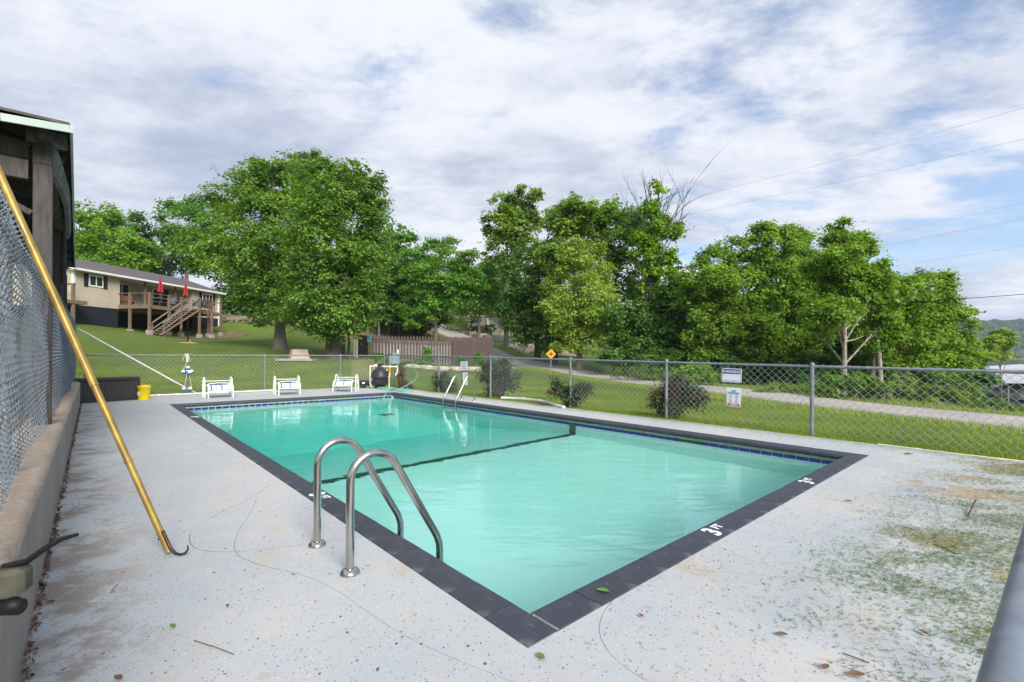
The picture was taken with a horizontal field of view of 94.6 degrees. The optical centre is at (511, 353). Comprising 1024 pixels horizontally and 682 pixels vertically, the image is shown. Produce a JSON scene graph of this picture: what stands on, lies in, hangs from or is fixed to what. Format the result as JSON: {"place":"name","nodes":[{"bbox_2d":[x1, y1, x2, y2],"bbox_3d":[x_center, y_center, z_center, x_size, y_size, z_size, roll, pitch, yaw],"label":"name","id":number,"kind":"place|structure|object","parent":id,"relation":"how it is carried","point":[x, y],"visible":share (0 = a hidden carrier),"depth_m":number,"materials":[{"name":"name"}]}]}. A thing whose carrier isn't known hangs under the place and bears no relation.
{"place":"outdoors","nodes":[
{"label":"outdoors","id":0,"kind":"place"},
{"bbox_2d":[75,353,423,394],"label":"lawn grass","id":1,"kind":"structure","parent":0,"point":[200,380],"depth_m":19.08,"materials":[{"name":"green plant"}]},
{"bbox_2d":[222,306,440,346],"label":"forest floor","id":2,"kind":"structure","parent":0,"point":[384,333],"depth_m":50.14,"materials":[{"name":"green plant"}]},
{"bbox_2d":[220,293,270,317],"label":"young tree","id":3,"kind":"object","parent":2,"relation":"on","point":[226,299],"visible":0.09,"depth_m":56.21,"materials":[{"name":"green plant"}]},
{"bbox_2d":[369,256,404,335],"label":"tree","id":4,"kind":"object","parent":2,"relation":"on","point":[389,283],"visible":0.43,"depth_m":45.93,"materials":[{"name":"green plant"}]},
{"bbox_2d":[375,258,442,335],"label":"young tree","id":5,"kind":"object","parent":2,"relation":"on","point":[421,332],"visible":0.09,"depth_m":52.17,"materials":[{"name":"green plant"}]},
{"bbox_2d":[0,0,1023,320],"label":"sky","id":6,"kind":"structure","parent":0,"point":[465,102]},
{"bbox_2d":[12,296,1023,458],"bbox_3d":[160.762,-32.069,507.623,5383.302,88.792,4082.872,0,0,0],"label":"ground","id":7,"kind":"structure","parent":0,"point":[256,341],"depth_m":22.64,"materials":[{"name":"green plant"}]},
{"bbox_2d":[0,107,75,425],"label":"picnic pavilion","id":8,"kind":"structure","parent":7,"relation":"on","point":[40,181],"depth_m":4.68,"materials":[{"name":"wood"}]},
{"bbox_2d":[13,258,225,330],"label":"house","id":9,"kind":"structure","parent":7,"relation":"on","point":[99,287],"depth_m":39.02,"materials":[{"name":"beige paint"}]},
{"bbox_2d":[25,283,87,320],"bbox_3d":[-31.906,-3.322,33.136,2.900,3.250,1.800,0,0,8],"label":"side porch","id":10,"kind":"object","parent":9,"relation":"attached to","point":[72,302],"visible":0.45,"depth_m":32.91,"materials":[{"name":"brown wood"}]},
{"bbox_2d":[89,274,102,287],"bbox_3d":[-31.323,-5.479,35.586,0.053,0.870,1.070,0,0,8],"label":"window","id":11,"kind":"structure","parent":9,"relation":"in","point":[94,280],"depth_m":35.55,"materials":[{"name":"white paint"}]},
{"bbox_2d":[74,197,171,272],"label":"lime green tree","id":12,"kind":"object","parent":7,"relation":"on","point":[89,244],"visible":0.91,"depth_m":53.88,"materials":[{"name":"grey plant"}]},
{"bbox_2d":[117,213,179,276],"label":"cedar tree","id":13,"kind":"object","parent":7,"relation":"on","point":[170,266],"visible":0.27,"depth_m":59.40,"materials":[{"name":"green plant"}]},
{"bbox_2d":[118,292,222,337],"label":"wooden deck","id":14,"kind":"structure","parent":7,"relation":"on","point":[199,312],"depth_m":39.10,"materials":[{"name":"wood"}]},
{"bbox_2d":[145,192,235,280],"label":"woodland tree","id":15,"kind":"object","parent":7,"relation":"on","point":[194,211],"visible":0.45,"depth_m":61.67,"materials":[{"name":"green plant"}]},
{"bbox_2d":[153,330,247,338],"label":"soil bed","id":16,"kind":"object","parent":7,"relation":"on","point":[231,334],"visible":0.84,"depth_m":44.04,"materials":[{"name":"brown soil"}]},
{"bbox_2d":[84,353,383,393],"bbox_3d":[-8.268,0.759,15.588,8.701,1.535,0.074,0,0,-42],"label":"chain link fence","id":17,"kind":"object","parent":7,"relation":"on","point":[186,378],"visible":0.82,"depth_m":15.23,"materials":[{"name":"metal"}]},
{"bbox_2d":[77,328,195,392],"bbox_3d":[-10.353,0.275,13.246,0.046,1.875,2.861,0,0,29],"label":"telescopic pole","id":18,"kind":"object","parent":17,"relation":"attached to","point":[81,330],"visible":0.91,"depth_m":12.95,"materials":[{"name":"white metal"}]},
{"bbox_2d":[204,232,266,315],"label":"woodland tree","id":19,"kind":"object","parent":7,"relation":"on","point":[223,288],"visible":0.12,"depth_m":57.44,"materials":[{"name":"green plant"}]},
{"bbox_2d":[168,149,323,349],"bbox_3d":[-14.764,-6.030,26.430,10.543,12.276,6.494,0,0,0],"label":"oak tree","id":20,"kind":"object","parent":7,"relation":"on","point":[259,193],"visible":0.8,"depth_m":25.95,"materials":[{"name":"green plant"}]},
{"bbox_2d":[275,349,317,360],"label":"concrete plinth","id":21,"kind":"structure","parent":7,"relation":"on","point":[298,352],"depth_m":22.21,"materials":[{"name":"beige concrete"}]},
{"bbox_2d":[261,147,402,359],"bbox_3d":[-8.371,-4.838,22.348,6.059,10.921,5.085,0,0,0],"label":"oak tree","id":22,"kind":"object","parent":7,"relation":"on","point":[344,300],"visible":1,"depth_m":21.84,"materials":[{"name":"green plant"}]},
{"bbox_2d":[361,351,389,367],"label":"garden shrub","id":23,"kind":"object","parent":7,"relation":"on","point":[376,359],"visible":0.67,"depth_m":22.39,"materials":[{"name":"green plant"}]},
{"bbox_2d":[360,222,439,334],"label":"woodland tree","id":24,"kind":"object","parent":7,"relation":"on","point":[405,238],"visible":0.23,"depth_m":49.89,"materials":[{"name":"green plant"}]},
{"bbox_2d":[396,365,413,388],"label":"vine on post","id":25,"kind":"object","parent":7,"relation":"on","point":[401,374],"visible":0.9,"depth_m":17.36,"materials":[{"name":"green plant"}]},
{"bbox_2d":[373,272,452,339],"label":"woodland tree","id":26,"kind":"object","parent":7,"relation":"on","point":[385,316],"visible":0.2,"depth_m":46.27,"materials":[{"name":"green plant"}]},
{"bbox_2d":[358,335,492,365],"bbox_3d":[-4.969,-0.113,28.668,7.908,2.012,3.054,0,0,-27],"label":"picket fence","id":27,"kind":"object","parent":7,"relation":"on","point":[458,346],"visible":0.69,"depth_m":27.48,"materials":[{"name":"brown wood"}]},
{"bbox_2d":[420,347,434,365],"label":"conifer shrub","id":28,"kind":"object","parent":7,"relation":"on","point":[427,351],"visible":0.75,"depth_m":24.47,"materials":[{"name":"green plant"}]},
{"bbox_2d":[391,234,491,339],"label":"elm tree","id":29,"kind":"object","parent":7,"relation":"on","point":[456,267],"visible":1,"depth_m":42.77,"materials":[{"name":"green plant"}]},
{"bbox_2d":[430,368,459,392],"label":"red tip shrub","id":30,"kind":"object","parent":7,"relation":"on","point":[440,384],"visible":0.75,"depth_m":15.60,"materials":[{"name":"green plant"}]},
{"bbox_2d":[448,262,505,332],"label":"elm tree","id":31,"kind":"object","parent":7,"relation":"on","point":[493,298],"visible":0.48,"depth_m":59.77,"materials":[{"name":"green plant"}]},
{"bbox_2d":[443,266,523,330],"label":"thin tree","id":32,"kind":"object","parent":7,"relation":"on","point":[460,321],"visible":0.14,"depth_m":62.25,"materials":[{"name":"green plant"}]},
{"bbox_2d":[465,254,524,323],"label":"young tree","id":33,"kind":"object","parent":7,"relation":"on","point":[476,318],"visible":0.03,"depth_m":70.07,"materials":[{"name":"green plant"}]},
{"bbox_2d":[475,353,523,397],"bbox_3d":[-0.418,0.668,13.980,1.491,1.396,1.095,0,0,28],"label":"red tip shrub","id":34,"kind":"object","parent":7,"relation":"on","point":[499,379],"visible":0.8,"depth_m":13.81,"materials":[{"name":"green plant"}]},
{"bbox_2d":[468,293,556,337],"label":"hill building","id":35,"kind":"structure","parent":7,"relation":"on","point":[485,321],"depth_m":73.69,"materials":[{"name":"beige"}]},
{"bbox_2d":[476,183,549,345],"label":"tall sycamore","id":36,"kind":"object","parent":7,"relation":"on","point":[513,228],"visible":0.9,"depth_m":52.73,"materials":[{"name":"green plant"}]},
{"bbox_2d":[18,386,1023,681],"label":"pool deck","id":37,"kind":"structure","parent":7,"relation":"on","point":[124,590],"depth_m":2.54,"materials":[{"name":"paint"}]},
{"bbox_2d":[0,381,79,681],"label":"retaining wall","id":38,"kind":"structure","parent":37,"relation":"on","point":[28,512],"depth_m":2.52,"materials":[{"name":"grey concrete"}]},
{"bbox_2d":[0,189,76,511],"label":"chain link fence","id":39,"kind":"object","parent":38,"relation":"on","point":[11,361],"visible":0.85,"depth_m":3.01,"materials":[{"name":"metal"}]},
{"bbox_2d":[0,533,78,615],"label":"gate latch","id":40,"kind":"object","parent":38,"relation":"on","point":[16,577],"visible":1,"depth_m":0.79,"materials":[{"name":"metal"}]},
{"bbox_2d":[19,403,81,681],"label":"leaf litter","id":41,"kind":"object","parent":37,"relation":"on","point":[39,604],"visible":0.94,"depth_m":2.78,"materials":[{"name":"brown plant"}]},
{"bbox_2d":[0,166,188,555],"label":"pool pole","id":42,"kind":"object","parent":37,"relation":"on","point":[62,314],"visible":1,"depth_m":2.98,"materials":[{"name":"metal"}]},
{"bbox_2d":[74,376,139,402],"bbox_3d":[-10.501,0.906,12.229,0.590,0.608,1.283,0,0,30],"label":"storage box","id":43,"kind":"object","parent":37,"relation":"on","point":[119,388],"visible":0.77,"depth_m":12.13,"materials":[{"name":"plastic"}]},
{"bbox_2d":[136,385,150,399],"bbox_3d":[-9.859,1.028,12.653,0.308,0.380,0.314,0,0,0],"label":"bucket","id":44,"kind":"object","parent":37,"relation":"on","point":[143,392],"visible":1,"depth_m":12.56,"materials":[{"name":"yellow plastic"}]},
{"bbox_2d":[150,389,272,395],"bbox_3d":[-9.506,1.190,14.240,4.300,0.060,0.060,0,0,-42],"label":"edge pipe","id":45,"kind":"object","parent":37,"relation":"on","point":[209,392],"visible":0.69,"depth_m":14.40,"materials":[{"name":"white plastic"}]},
{"bbox_2d":[202,377,233,398],"bbox_3d":[-8.337,0.945,13.431,0.703,0.566,0.681,0,0,-42],"label":"deck chair","id":46,"kind":"object","parent":37,"relation":"on","point":[217,387],"visible":0.99,"depth_m":13.32,"materials":[{"name":"white plastic"}]},
{"bbox_2d":[273,375,300,395],"bbox_3d":[-6.870,0.952,14.467,0.703,0.566,0.681,0,0,-36],"label":"deck chair","id":47,"kind":"object","parent":37,"relation":"on","point":[286,384],"visible":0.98,"depth_m":14.33,"materials":[{"name":"white plastic"}]},
{"bbox_2d":[332,374,358,391],"bbox_3d":[-5.545,0.959,15.720,0.703,0.566,0.681,0,0,-3],"label":"deck chair","id":48,"kind":"object","parent":37,"relation":"on","point":[338,382],"visible":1,"depth_m":15.68,"materials":[{"name":"white plastic"}]},
{"bbox_2d":[308,437,442,577],"bbox_3d":[-0.890,1.366,3.121,0.706,1.598,0.642,0,0,-42],"label":"pool ladder","id":49,"kind":"object","parent":37,"relation":"attached to","point":[350,569],"visible":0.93,"depth_m":3.07,"materials":[{"name":"silver metal"}]},
{"bbox_2d":[369,363,397,388],"bbox_3d":[-4.680,0.790,17.116,0.923,0.910,0.653,0,0,28],"label":"sand filter","id":50,"kind":"object","parent":37,"relation":"on","point":[379,375],"visible":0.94,"depth_m":17.01,"materials":[{"name":"black plastic"}]},
{"bbox_2d":[442,374,475,407],"bbox_3d":[-1.430,1.363,12.737,0.706,1.598,0.692,0,0,-42],"label":"pool ladder","id":51,"kind":"object","parent":37,"relation":"attached to","point":[461,389],"visible":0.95,"depth_m":12.71,"materials":[{"name":"silver metal"}]},
{"bbox_2d":[169,392,868,647],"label":"swimming pool","id":52,"kind":"structure","parent":37,"relation":"in","point":[521,626],"depth_m":3.55,"materials":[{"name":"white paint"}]},
{"bbox_2d":[190,398,827,613],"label":"pool water","id":53,"kind":"structure","parent":52,"relation":"in","point":[558,512],"depth_m":5.33,"materials":[{"name":"teal liquid"}]},
{"bbox_2d":[501,396,565,407],"bbox_3d":[0.603,1.228,12.214,0.425,0.134,2.521,0,0,-37],"label":"drain pipe","id":54,"kind":"object","parent":37,"relation":"on","point":[537,400],"visible":0.85,"depth_m":12.40,"materials":[{"name":"white plastic"}]},
{"bbox_2d":[573,443,1023,681],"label":"grass clippings","id":55,"kind":"object","parent":37,"relation":"on","point":[946,556],"depth_m":2.88,"materials":[{"name":"green plant"}]},
{"bbox_2d":[878,444,1023,461],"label":"edge pipe","id":56,"kind":"object","parent":37,"relation":"on","point":[954,453],"visible":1,"depth_m":6.14,"materials":[{"name":"white plastic"}]},
{"bbox_2d":[976,525,1023,681],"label":"gate rail","id":57,"kind":"object","parent":37,"relation":"on","point":[1003,659],"visible":1,"depth_m":0.58,"materials":[{"name":"metal"}]},
{"bbox_2d":[489,234,574,360],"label":"maple tree","id":58,"kind":"object","parent":7,"relation":"on","point":[522,300],"visible":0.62,"depth_m":41.54,"materials":[{"name":"green plant"}]},
{"bbox_2d":[507,342,575,356],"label":"gravel bed","id":59,"kind":"object","parent":7,"relation":"on","point":[531,349],"visible":0.38,"depth_m":53.57,"materials":[{"name":"grey gravel"}]},
{"bbox_2d":[527,191,607,365],"bbox_3d":[4.449,-5.917,39.125,6.848,14.710,5.359,0,0,0],"label":"forked tree","id":60,"kind":"object","parent":7,"relation":"on","point":[561,219],"visible":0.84,"depth_m":38.49,"materials":[{"name":"green plant"}]},
{"bbox_2d":[539,374,595,407],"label":"red tip shrub","id":61,"kind":"object","parent":7,"relation":"on","point":[558,387],"visible":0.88,"depth_m":11.28,"materials":[{"name":"green plant"}]},
{"bbox_2d":[534,233,624,370],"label":"maple tree","id":62,"kind":"object","parent":7,"relation":"on","point":[566,301],"visible":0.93,"depth_m":34.99,"materials":[{"name":"green plant"}]},
{"bbox_2d":[549,193,660,354],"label":"sycamore tree","id":63,"kind":"object","parent":7,"relation":"on","point":[602,230],"visible":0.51,"depth_m":41.07,"materials":[{"name":"green plant"}]},
{"bbox_2d":[599,364,664,380],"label":"verge bush","id":64,"kind":"object","parent":7,"relation":"on","point":[640,374],"visible":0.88,"depth_m":28.96,"materials":[{"name":"green plant"}]},
{"bbox_2d":[584,296,691,372],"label":"undergrowth tree","id":65,"kind":"object","parent":7,"relation":"on","point":[633,339],"visible":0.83,"depth_m":33.26,"materials":[{"name":"green plant"}]},
{"bbox_2d":[634,347,691,380],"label":"undergrowth bush","id":66,"kind":"object","parent":7,"relation":"on","point":[658,354],"visible":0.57,"depth_m":30.06,"materials":[{"name":"green plant"}]},
{"bbox_2d":[616,152,718,369],"bbox_3d":[12.025,-6.815,37.299,9.478,17.578,4.147,0,0,15],"label":"vine clad dead tree","id":67,"kind":"object","parent":7,"relation":"on","point":[651,249],"visible":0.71,"depth_m":37.16,"materials":[{"name":"green plant"}]},
{"bbox_2d":[645,370,714,418],"bbox_3d":[3.382,0.863,9.571,1.390,1.079,0.816,0,0,0],"label":"red tip shrub","id":68,"kind":"object","parent":7,"relation":"on","point":[656,404],"visible":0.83,"depth_m":9.51,"materials":[{"name":"green plant"}]},
{"bbox_2d":[643,268,733,364],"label":"undergrowth tree","id":69,"kind":"object","parent":7,"relation":"on","point":[667,294],"visible":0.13,"depth_m":35.67,"materials":[{"name":"green plant"}]},
{"bbox_2d":[663,360,722,384],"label":"verge bush","id":70,"kind":"object","parent":7,"relation":"on","point":[705,372],"visible":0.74,"depth_m":25.25,"materials":[{"name":"green plant"}]},
{"bbox_2d":[384,353,1023,454],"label":"chain link fence","id":71,"kind":"object","parent":7,"relation":"on","point":[812,366],"visible":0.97,"depth_m":7.92,"materials":[{"name":"metal"}]},
{"bbox_2d":[722,368,741,382],"bbox_3d":[3.891,0.380,8.379,0.009,0.256,0.352,0,0,-42],"label":"warning sign","id":72,"kind":"object","parent":71,"relation":"attached to","point":[732,375],"visible":1,"depth_m":8.37,"materials":[{"name":"white metal"}]},
{"bbox_2d":[727,387,740,406],"bbox_3d":[3.916,0.763,8.348,0.015,0.339,0.250,0,0,-41],"label":"pool rules sign","id":73,"kind":"object","parent":71,"relation":"attached to","point":[733,397],"visible":1,"depth_m":8.34,"materials":[{"name":"white plastic"}]},
{"bbox_2d":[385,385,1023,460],"bbox_3d":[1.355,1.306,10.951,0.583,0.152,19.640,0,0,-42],"label":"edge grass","id":74,"kind":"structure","parent":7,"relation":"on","point":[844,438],"depth_m":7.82,"materials":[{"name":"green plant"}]},
{"bbox_2d":[711,341,762,384],"bbox_3d":[13.661,0.764,29.303,4.474,3.222,2.732,0,0,-30],"label":"undergrowth bush","id":75,"kind":"object","parent":7,"relation":"on","point":[733,359],"visible":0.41,"depth_m":28.91,"materials":[{"name":"green plant"}]},
{"bbox_2d":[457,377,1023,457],"bbox_3d":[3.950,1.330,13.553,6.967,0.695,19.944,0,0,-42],"label":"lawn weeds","id":76,"kind":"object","parent":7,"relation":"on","point":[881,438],"visible":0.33,"depth_m":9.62,"materials":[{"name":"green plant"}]},
{"bbox_2d":[739,348,789,386],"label":"undergrowth bush","id":77,"kind":"object","parent":7,"relation":"on","point":[759,359],"visible":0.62,"depth_m":29.04,"materials":[{"name":"green plant"}]},
{"bbox_2d":[514,366,1023,433],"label":"verge grass","id":78,"kind":"structure","parent":7,"relation":"on","point":[858,412],"depth_m":15.20,"materials":[{"name":"green plant"}]},
{"bbox_2d":[751,380,809,394],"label":"verge bush","id":79,"kind":"object","parent":7,"relation":"on","point":[771,388],"visible":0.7,"depth_m":20.40,"materials":[{"name":"green plant"}]},
{"bbox_2d":[607,365,1019,410],"bbox_3d":[16.387,2.437,31.800,19.200,3.814,33.600,0,0,0],"label":"shade bed","id":80,"kind":"object","parent":7,"relation":"on","point":[613,368],"visible":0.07,"depth_m":28.72,"materials":[{"name":"green plant"}]},
{"bbox_2d":[670,231,790,377],"bbox_3d":[13.966,-2.769,30.952,7.208,10.835,4.822,0,0,0],"label":"sycamore tree","id":81,"kind":"object","parent":80,"relation":"on","point":[729,279],"visible":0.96,"depth_m":30.52,"materials":[{"name":"green plant"}]},
{"bbox_2d":[750,282,794,346],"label":"leaning tree","id":82,"kind":"object","parent":80,"relation":"on","point":[765,292],"visible":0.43,"depth_m":31.00,"materials":[{"name":"green plant"}]},
{"bbox_2d":[737,219,833,363],"bbox_3d":[18.778,-2.926,31.937,7.894,12.397,5.660,0,0,0],"label":"sycamore tree","id":83,"kind":"object","parent":80,"relation":"on","point":[792,243],"visible":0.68,"depth_m":30.91,"materials":[{"name":"green plant"}]},
{"bbox_2d":[772,350,832,388],"bbox_3d":[17.330,1.193,28.296,3.986,2.887,2.882,0,0,-35],"label":"undergrowth bush","id":84,"kind":"object","parent":80,"relation":"on","point":[798,358],"visible":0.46,"depth_m":28.04,"materials":[{"name":"green plant"}]},
{"bbox_2d":[790,216,919,394],"bbox_3d":[17.133,-2.108,24.252,6.969,9.636,3.913,0,0,-23],"label":"sycamore tree","id":85,"kind":"object","parent":80,"relation":"on","point":[841,265],"visible":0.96,"depth_m":23.75,"materials":[{"name":"green plant"}]},
{"bbox_2d":[856,282,895,398],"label":"leaning tree","id":86,"kind":"object","parent":80,"relation":"on","point":[879,359],"visible":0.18,"depth_m":24.68,"materials":[{"name":"green plant"}]},
{"bbox_2d":[865,284,915,396],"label":"leaning tree","id":87,"kind":"object","parent":80,"relation":"on","point":[897,298],"visible":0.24,"depth_m":23.95,"materials":[{"name":"green plant"}]},
{"bbox_2d":[915,379,986,406],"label":"verge bush","id":88,"kind":"object","parent":80,"relation":"on","point":[959,397],"visible":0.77,"depth_m":17.32,"materials":[{"name":"green plant"}]},
{"bbox_2d":[790,351,848,387],"bbox_3d":[18.069,1.224,27.214,4.630,2.866,2.720,0,0,-38],"label":"undergrowth bush","id":89,"kind":"object","parent":7,"relation":"on","point":[816,359],"visible":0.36,"depth_m":27.76,"materials":[{"name":"green plant"}]},
{"bbox_2d":[807,314,868,362],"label":"shade tree","id":90,"kind":"object","parent":7,"relation":"on","point":[836,348],"visible":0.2,"depth_m":35.21,"materials":[{"name":"green plant"}]},
{"bbox_2d":[808,370,890,399],"bbox_3d":[13.271,1.248,18.643,3.032,1.277,1.496,0,0,0],"label":"verge bush","id":91,"kind":"object","parent":7,"relation":"on","point":[831,387],"visible":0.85,"depth_m":18.41,"materials":[{"name":"green plant"}]},
{"bbox_2d":[825,350,884,395],"bbox_3d":[19.466,1.251,26.316,4.251,3.252,2.747,0,0,-36],"label":"undergrowth bush","id":92,"kind":"object","parent":7,"relation":"on","point":[863,359],"visible":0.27,"depth_m":26.37,"materials":[{"name":"green plant"}]},
{"bbox_2d":[868,376,930,401],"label":"verge bush","id":93,"kind":"object","parent":7,"relation":"on","point":[908,391],"visible":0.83,"depth_m":17.80,"materials":[{"name":"green plant"}]},
{"bbox_2d":[849,267,1000,398],"bbox_3d":[22.174,-0.701,25.564,8.195,8.259,3.483,0,0,0],"label":"sycamore tree","id":94,"kind":"object","parent":7,"relation":"on","point":[937,323],"visible":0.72,"depth_m":25.16,"materials":[{"name":"green plant"}]},
{"bbox_2d":[926,362,1005,405],"bbox_3d":[24.278,1.883,25.308,4.888,3.441,2.423,0,0,-30],"label":"undergrowth bush","id":95,"kind":"object","parent":7,"relation":"on","point":[984,381],"visible":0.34,"depth_m":25.07,"materials":[{"name":"green plant"}]},
{"bbox_2d":[957,318,1023,358],"bbox_3d":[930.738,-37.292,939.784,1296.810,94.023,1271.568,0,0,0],"label":"forest","id":96,"kind":"object","parent":7,"relation":"on","point":[1016,325],"visible":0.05,"depth_m":964.02,"materials":[{"name":"green plant"}]},
{"bbox_2d":[968,396,1023,411],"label":"verge bush","id":97,"kind":"object","parent":7,"relation":"on","point":[1001,404],"visible":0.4,"depth_m":16.83,"materials":[{"name":"green plant"}]},
{"bbox_2d":[978,327,1023,398],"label":"sapling","id":98,"kind":"object","parent":7,"relation":"on","point":[997,341],"visible":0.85,"depth_m":40.31,"materials":[{"name":"green plant"}]},
{"bbox_2d":[431,324,1023,429],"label":"road","id":99,"kind":"structure","parent":0,"point":[720,389],"depth_m":17.13,"materials":[{"name":"grey asphalt"}]},
{"bbox_2d":[435,392,1023,468],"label":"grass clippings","id":100,"kind":"object","parent":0,"point":[760,433],"depth_m":7.65,"materials":[{"name":"green plant"}]},
{"bbox_2d":[652,294,1023,316],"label":"power line","id":101,"kind":"object","parent":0,"point":[850,306],"visible":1,"depth_m":20.34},
{"bbox_2d":[757,359,1023,405],"bbox_3d":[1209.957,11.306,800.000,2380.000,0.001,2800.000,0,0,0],"label":"lake","id":102,"kind":"structure","parent":0,"point":[1010,362],"depth_m":260.80,"materials":[{"name":"grey liquid"}]},
{"bbox_2d":[980,373,1023,401],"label":"boat dock","id":103,"kind":"object","parent":102,"relation":"in","point":[1016,378],"visible":0.22,"depth_m":53.13,"materials":[{"name":"metal"}]},
{"bbox_2d":[986,364,1023,369],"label":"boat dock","id":104,"kind":"object","parent":102,"relation":"in","point":[1015,367],"visible":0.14,"depth_m":91.73,"materials":[{"name":"metal"}]},
{"bbox_2d":[987,383,1023,399],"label":"covered boat","id":105,"kind":"object","parent":102,"relation":"on","point":[1015,387],"visible":0.69,"depth_m":53.29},
{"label":"yard strip","id":106,"kind":"structure","parent":0,"visible":0},
{"bbox_2d":[12,382,30,431],"bbox_3d":[-5.699,0.760,4.670,1.270,0.080,19.600,0,0,-42],"label":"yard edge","id":107,"kind":"object","parent":106,"relation":"on","point":[20,410],"depth_m":6.33,"materials":[{"name":"grey plant"}]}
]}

